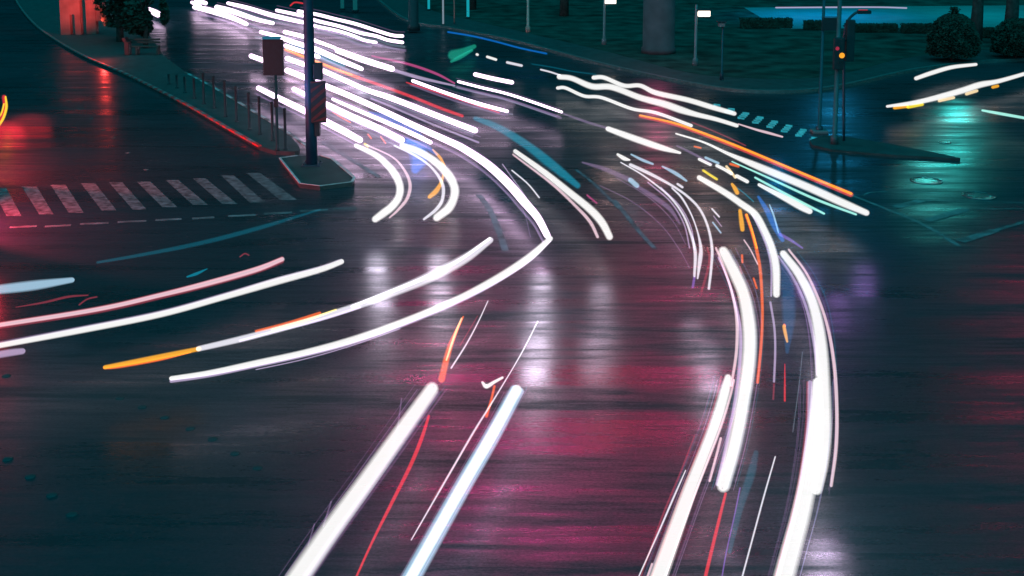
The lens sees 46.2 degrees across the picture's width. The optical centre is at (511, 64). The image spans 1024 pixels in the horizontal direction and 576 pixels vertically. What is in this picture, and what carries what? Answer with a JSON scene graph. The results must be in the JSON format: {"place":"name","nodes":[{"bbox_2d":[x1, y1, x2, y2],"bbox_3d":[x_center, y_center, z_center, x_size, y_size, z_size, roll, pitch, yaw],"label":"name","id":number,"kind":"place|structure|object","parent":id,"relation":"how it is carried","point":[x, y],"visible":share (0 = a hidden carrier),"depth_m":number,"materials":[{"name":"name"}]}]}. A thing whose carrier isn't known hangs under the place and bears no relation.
{"place":"outdoors","nodes":[
{"label":"outdoors","id":0,"kind":"place"},
{"bbox_2d":[59,0,105,34],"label":"entrance wall","id":1,"kind":"structure","parent":0,"point":[69,9],"depth_m":77.22,"materials":[{"name":"concrete"}]},
{"bbox_2d":[469,0,475,9],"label":"tree","id":2,"kind":"object","parent":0,"point":[472,4],"visible":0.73,"depth_m":94.06,"materials":[{"name":"brown plant"}]},
{"bbox_2d":[0,0,1023,575],"bbox_3d":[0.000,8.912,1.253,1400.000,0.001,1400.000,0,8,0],"label":"road","id":3,"kind":"structure","parent":0,"point":[778,352],"depth_m":25.57,"materials":[{"name":"black asphalt"}]},
{"bbox_2d":[2,457,12,461],"bbox_3d":[-8.133,6.362,19.364,0.170,0.009,0.170,0,8,0],"label":"road stud","id":4,"kind":"object","parent":3,"relation":"on","point":[5,459],"visible":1,"depth_m":19.34,"materials":[{"name":"plastic"}]},
{"bbox_2d":[25,474,35,478],"bbox_3d":[-7.536,6.445,18.777,0.170,0.009,0.170,0,8,0],"label":"road stud","id":5,"kind":"object","parent":3,"relation":"on","point":[30,476],"visible":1,"depth_m":18.77,"materials":[{"name":"plastic"}]},
{"bbox_2d":[46,492,57,497],"bbox_3d":[-6.977,6.526,18.201,0.170,0.009,0.170,0,8,0],"label":"road stud","id":6,"kind":"object","parent":3,"relation":"on","point":[52,495],"visible":1,"depth_m":18.18,"materials":[{"name":"plastic"}]},
{"bbox_2d":[66,511,77,516],"bbox_3d":[-6.467,6.605,17.635,0.170,0.009,0.170,0,8,0],"label":"road stud","id":7,"kind":"object","parent":3,"relation":"on","point":[72,514],"visible":1,"depth_m":17.62,"materials":[{"name":"plastic"}]},
{"bbox_2d":[115,396,124,399],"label":"road stud","id":8,"kind":"object","parent":3,"relation":"on","point":[120,398],"visible":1,"depth_m":21.69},
{"bbox_2d":[138,405,146,408],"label":"road stud","id":9,"kind":"object","parent":3,"relation":"on","point":[142,406],"visible":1,"depth_m":21.31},
{"bbox_2d":[0,173,296,215],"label":"zebra crossing","id":10,"kind":"object","parent":3,"relation":"on","point":[65,196],"visible":1,"depth_m":36.40,"materials":[{"name":"paint"}]},
{"bbox_2d":[17,0,299,155],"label":"median island","id":11,"kind":"structure","parent":3,"relation":"on","point":[149,66],"depth_m":62.17,"materials":[{"name":"grey concrete"}]},
{"bbox_2d":[93,0,148,41],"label":"tree","id":12,"kind":"object","parent":11,"relation":"on","point":[114,8],"visible":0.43,"depth_m":73.09,"materials":[{"name":"green plant"}]},
{"bbox_2d":[15,0,261,146],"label":"median kerb","id":13,"kind":"structure","parent":11,"relation":"on","point":[244,137],"depth_m":55.46,"materials":[{"name":"red paint"}]},
{"bbox_2d":[122,36,160,54],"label":"bench","id":14,"kind":"object","parent":11,"relation":"on","point":[127,46],"visible":1,"depth_m":67.61,"materials":[{"name":"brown wood"}]},
{"bbox_2d":[119,0,170,47],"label":"tree","id":15,"kind":"object","parent":11,"relation":"on","point":[137,17],"visible":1,"depth_m":69.95,"materials":[{"name":"green plant"}]},
{"bbox_2d":[175,74,178,87],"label":"bollard","id":16,"kind":"object","parent":11,"relation":"on","point":[176,79],"visible":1,"depth_m":55.78,"materials":[{"name":"black metal"}]},
{"bbox_2d":[183,76,186,92],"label":"bollard","id":17,"kind":"object","parent":11,"relation":"on","point":[184,84],"visible":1,"depth_m":54.41,"materials":[{"name":"black metal"}]},
{"bbox_2d":[192,78,195,98],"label":"bollard","id":18,"kind":"object","parent":11,"relation":"on","point":[194,97],"visible":1,"depth_m":52.88,"materials":[{"name":"black metal"}]},
{"bbox_2d":[201,72,205,103],"bbox_3d":[-13.234,1.003,51.463,0.170,1.390,0.166,0,8,0],"label":"bollard","id":19,"kind":"object","parent":11,"relation":"on","point":[203,89],"visible":1,"depth_m":51.43,"materials":[{"name":"black metal"}]},
{"bbox_2d":[212,76,215,107],"bbox_3d":[-12.546,1.152,50.492,0.170,1.364,0.166,0,8,0],"label":"bollard","id":20,"kind":"object","parent":11,"relation":"on","point":[213,86],"visible":1,"depth_m":50.44,"materials":[{"name":"black metal"}]},
{"bbox_2d":[223,80,227,116],"bbox_3d":[-11.592,1.365,48.466,0.170,1.507,0.166,0,8,0],"label":"bollard","id":21,"kind":"object","parent":11,"relation":"on","point":[224,91],"visible":1,"depth_m":48.42,"materials":[{"name":"black metal"}]},
{"bbox_2d":[234,85,238,121],"bbox_3d":[-10.902,1.541,47.437,0.170,1.444,0.166,0,8,0],"label":"bollard","id":22,"kind":"object","parent":11,"relation":"on","point":[236,108],"visible":1,"depth_m":47.41,"materials":[{"name":"black metal"}]},
{"bbox_2d":[184,72,305,146],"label":"median kerb","id":23,"kind":"structure","parent":11,"relation":"on","point":[279,127],"depth_m":49.83,"materials":[{"name":"white paint"}]},
{"bbox_2d":[247,92,251,129],"bbox_3d":[-10.039,1.763,45.808,0.170,1.457,0.166,0,8,0],"label":"bollard","id":24,"kind":"object","parent":11,"relation":"on","point":[249,116],"visible":1,"depth_m":45.77,"materials":[{"name":"black metal"}]},
{"bbox_2d":[257,96,261,134],"bbox_3d":[-9.447,1.892,44.883,0.170,1.459,0.166,0,8,0],"label":"bollard","id":25,"kind":"object","parent":11,"relation":"on","point":[259,117],"visible":1,"depth_m":44.85,"materials":[{"name":"black metal"}]},
{"bbox_2d":[270,101,274,140],"bbox_3d":[-8.732,2.061,43.708,0.170,1.451,0.166,0,8,0],"label":"bollard","id":26,"kind":"object","parent":11,"relation":"on","point":[272,123],"visible":1,"depth_m":43.69,"materials":[{"name":"black metal"}]},
{"bbox_2d":[262,36,283,150],"bbox_3d":[-8.294,1.015,41.933,0.720,4.018,0.325,0,8,0],"label":"signal pole","id":27,"kind":"object","parent":11,"relation":"on","point":[273,56],"visible":1,"depth_m":41.67,"materials":[{"name":"black metal"}]},
{"bbox_2d":[283,108,287,149],"bbox_3d":[-7.978,2.257,42.185,0.170,1.488,0.166,0,8,0],"label":"bollard","id":28,"kind":"object","parent":11,"relation":"on","point":[285,130],"visible":1,"depth_m":42.15,"materials":[{"name":"black metal"}]},
{"bbox_2d":[160,415,169,419],"bbox_3d":[-6.050,6.145,20.908,0.170,0.009,0.170,0,8,0],"label":"road stud","id":29,"kind":"object","parent":3,"relation":"on","point":[164,417],"visible":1,"depth_m":20.89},
{"bbox_2d":[10,207,356,227],"bbox_3d":[-9.137,4.326,33.857,9.508,0.001,0.367,-2,8,-13],"label":"stop line","id":30,"kind":"object","parent":3,"relation":"on","point":[181,218],"visible":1,"depth_m":33.80,"materials":[{"name":"paint"}]},
{"bbox_2d":[185,426,194,430],"bbox_3d":[-5.486,6.207,20.469,0.170,0.009,0.170,0,8,0],"label":"road stud","id":31,"kind":"object","parent":3,"relation":"on","point":[191,428],"visible":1,"depth_m":20.46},
{"bbox_2d":[208,437,217,440],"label":"road stud","id":32,"kind":"object","parent":3,"relation":"on","point":[212,438],"visible":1,"depth_m":20.07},
{"bbox_2d":[230,451,239,455],"bbox_3d":[-4.512,6.335,19.558,0.170,0.009,0.170,0,8,0],"label":"road stud","id":33,"kind":"object","parent":3,"relation":"on","point":[234,453],"visible":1,"depth_m":19.54,"materials":[{"name":"plastic"}]},
{"bbox_2d":[252,465,262,470],"bbox_3d":[-4.042,6.404,19.066,0.170,0.009,0.170,0,8,0],"label":"road stud","id":34,"kind":"object","parent":3,"relation":"on","point":[258,467],"visible":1,"depth_m":19.06,"materials":[{"name":"plastic"}]},
{"bbox_2d":[280,156,353,189],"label":"traffic island","id":35,"kind":"structure","parent":3,"relation":"on","point":[328,171],"depth_m":38.51,"materials":[{"name":"grey concrete"}]},
{"bbox_2d":[301,0,322,166],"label":"street light mast","id":36,"kind":"object","parent":35,"relation":"on","point":[313,131],"visible":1,"depth_m":39.37,"materials":[{"name":"metal"}]},
{"bbox_2d":[310,62,326,122],"bbox_3d":[-6.349,0.924,39.387,0.500,1.987,0.220,0,8,0],"label":"chevron board","id":37,"kind":"object","parent":36,"relation":"attached to","point":[318,101],"visible":1,"depth_m":39.34,"materials":[{"name":"red plastic"}]},
{"bbox_2d":[279,155,355,185],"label":"island kerb","id":38,"kind":"structure","parent":35,"relation":"on","point":[299,182],"depth_m":38.84,"materials":[{"name":"white paint"}]},
{"bbox_2d":[339,0,344,9],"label":"light pole","id":39,"kind":"object","parent":3,"relation":"on","point":[342,4],"visible":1,"depth_m":94.33,"materials":[{"name":"black"}]},
{"bbox_2d":[352,0,358,11],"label":"light pole","id":40,"kind":"object","parent":3,"relation":"on","point":[354,9],"visible":1,"depth_m":92.99,"materials":[{"name":"black"}]},
{"bbox_2d":[407,0,419,30],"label":"column","id":41,"kind":"structure","parent":3,"relation":"on","point":[413,20],"depth_m":79.47,"materials":[{"name":"grey concrete"}]},
{"bbox_2d":[377,0,1023,93],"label":"pavement kerb","id":42,"kind":"structure","parent":3,"relation":"on","point":[757,91],"depth_m":62.12,"materials":[{"name":"concrete"}]},
{"bbox_2d":[714,104,816,139],"bbox_3d":[10.072,2.272,48.474,1.250,0.001,8.523,-3,9,-22],"label":"block crossing","id":43,"kind":"object","parent":3,"relation":"on","point":[772,124],"visible":0.98,"depth_m":48.13,"materials":[{"name":"white paint"}]},
{"bbox_2d":[810,0,836,133],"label":"sign post","id":44,"kind":"object","parent":3,"relation":"on","point":[829,24],"visible":0.84,"depth_m":45.60,"materials":[{"name":"metal"}]},
{"bbox_2d":[810,135,959,160],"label":"signal island","id":45,"kind":"structure","parent":3,"relation":"on","point":[850,145],"depth_m":42.60,"materials":[{"name":"grey concrete"}]},
{"bbox_2d":[830,0,855,144],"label":"traffic signal","id":46,"kind":"object","parent":45,"relation":"on","point":[840,56],"visible":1,"depth_m":42.91,"materials":[{"name":"grey metal"}]},
{"bbox_2d":[842,9,870,140],"bbox_3d":[12.502,0.401,43.743,0.975,4.853,0.190,0,8,0],"label":"arm post","id":47,"kind":"object","parent":45,"relation":"on","point":[862,11],"visible":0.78,"depth_m":43.75,"materials":[{"name":"metal"}]},
{"bbox_2d":[910,177,942,184],"bbox_3d":[13.224,3.698,38.293,1.021,0.016,1.021,0,8,0],"label":"manhole cover","id":48,"kind":"object","parent":3,"relation":"on","point":[927,180],"visible":1,"depth_m":38.27,"materials":[{"name":"metal"}]},
{"bbox_2d":[849,191,1023,245],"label":"gore marking","id":49,"kind":"object","parent":3,"relation":"on","point":[966,238],"visible":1,"depth_m":34.10,"materials":[{"name":"paint"}]},
{"bbox_2d":[938,141,951,143],"bbox_3d":[15.964,2.860,44.261,0.472,0.016,0.472,0,8,0],"label":"manhole cover","id":50,"kind":"object","parent":3,"relation":"on","point":[946,142],"visible":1,"depth_m":44.19,"materials":[{"name":"metal"}]},
{"bbox_2d":[961,191,996,199],"bbox_3d":[14.173,3.964,36.401,1.019,0.016,1.019,0,8,0],"label":"manhole cover","id":51,"kind":"object","parent":3,"relation":"on","point":[979,195],"visible":1,"depth_m":36.37,"materials":[{"name":"metal"}]},
{"bbox_2d":[382,0,1023,88],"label":"pavement","id":52,"kind":"structure","parent":0,"point":[400,7],"depth_m":65.27,"materials":[{"name":"grey concrete"}]},
{"bbox_2d":[442,0,444,24],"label":"light pole","id":53,"kind":"object","parent":52,"relation":"on","point":[443,12],"visible":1,"depth_m":82.67,"materials":[{"name":"grey metal"}]},
{"bbox_2d":[717,21,726,79],"bbox_3d":[10.126,-0.685,58.149,0.431,2.892,0.360,0,8,0],"label":"lamp post","id":54,"kind":"object","parent":52,"relation":"on","point":[721,24],"visible":1,"depth_m":58.09,"materials":[{"name":"metal"}]},
{"bbox_2d":[925,6,982,60],"bbox_3d":[23.868,-1.677,64.829,2.964,3.016,2.957,0,8,0],"label":"topiary bush","id":55,"kind":"object","parent":52,"relation":"on","point":[953,34],"visible":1,"depth_m":64.08,"materials":[{"name":"green plant"}]},
{"bbox_2d":[989,17,1023,57],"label":"topiary bush","id":56,"kind":"object","parent":52,"relation":"on","point":[1007,36],"visible":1,"depth_m":65.56,"materials":[{"name":"green plant"}]},
{"bbox_2d":[418,0,1023,78],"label":"lawn","id":57,"kind":"structure","parent":0,"point":[770,53],"depth_m":77.45,"materials":[{"name":"green plant"}]},
{"bbox_2d":[466,0,469,18],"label":"light pole","id":58,"kind":"object","parent":57,"relation":"on","point":[467,17],"visible":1,"depth_m":87.54,"materials":[{"name":"teal metal"}]},
{"bbox_2d":[525,0,530,31],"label":"lamp post","id":59,"kind":"object","parent":57,"relation":"on","point":[528,28],"visible":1,"depth_m":78.75,"materials":[{"name":"grey metal"}]},
{"bbox_2d":[559,0,568,15],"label":"tree","id":60,"kind":"object","parent":57,"relation":"on","point":[564,7],"visible":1,"depth_m":89.02,"materials":[{"name":"brown plant"}]},
{"bbox_2d":[601,0,615,44],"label":"lamp post","id":61,"kind":"object","parent":57,"relation":"on","point":[604,40],"visible":1,"depth_m":71.86,"materials":[{"name":"metal"}]},
{"bbox_2d":[641,0,675,54],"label":"bridge pillar","id":62,"kind":"structure","parent":57,"relation":"on","point":[658,27],"depth_m":67.50,"materials":[{"name":"concrete"}]},
{"bbox_2d":[692,5,711,65],"bbox_3d":[9.974,-1.542,63.081,0.940,3.216,0.360,0,8,0],"label":"lamp post","id":63,"kind":"object","parent":57,"relation":"on","point":[702,12],"visible":1,"depth_m":62.92,"materials":[{"name":"metal"}]},
{"bbox_2d":[739,17,792,28],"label":"hedge","id":64,"kind":"object","parent":57,"relation":"on","point":[764,23],"visible":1,"depth_m":80.85,"materials":[{"name":"green plant"}]},
{"bbox_2d":[802,19,821,29],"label":"hedge","id":65,"kind":"object","parent":57,"relation":"on","point":[809,24],"visible":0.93,"depth_m":79.89,"materials":[{"name":"green plant"}]},
{"bbox_2d":[843,23,898,32],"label":"hedge","id":66,"kind":"object","parent":57,"relation":"on","point":[874,27],"visible":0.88,"depth_m":78.46,"materials":[{"name":"green plant"}]},
{"bbox_2d":[899,23,930,32],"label":"hedge","id":67,"kind":"object","parent":57,"relation":"on","point":[913,27],"visible":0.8,"depth_m":78.00,"materials":[{"name":"green plant"}]},
{"bbox_2d":[971,0,983,40],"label":"tree","id":68,"kind":"object","parent":57,"relation":"on","point":[977,12],"visible":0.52,"depth_m":73.15,"materials":[{"name":"brown plant"}]},
{"bbox_2d":[983,27,996,37],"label":"hedge","id":69,"kind":"object","parent":57,"relation":"on","point":[987,32],"visible":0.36,"depth_m":75.35,"materials":[{"name":"green plant"}]},
{"bbox_2d":[1004,0,1018,19],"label":"tree","id":70,"kind":"object","parent":57,"relation":"on","point":[1012,9],"visible":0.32,"depth_m":72.27,"materials":[{"name":"brown plant"}]},
{"bbox_2d":[746,5,1023,28],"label":"plaza","id":71,"kind":"structure","parent":0,"point":[993,16],"depth_m":91.17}
]}

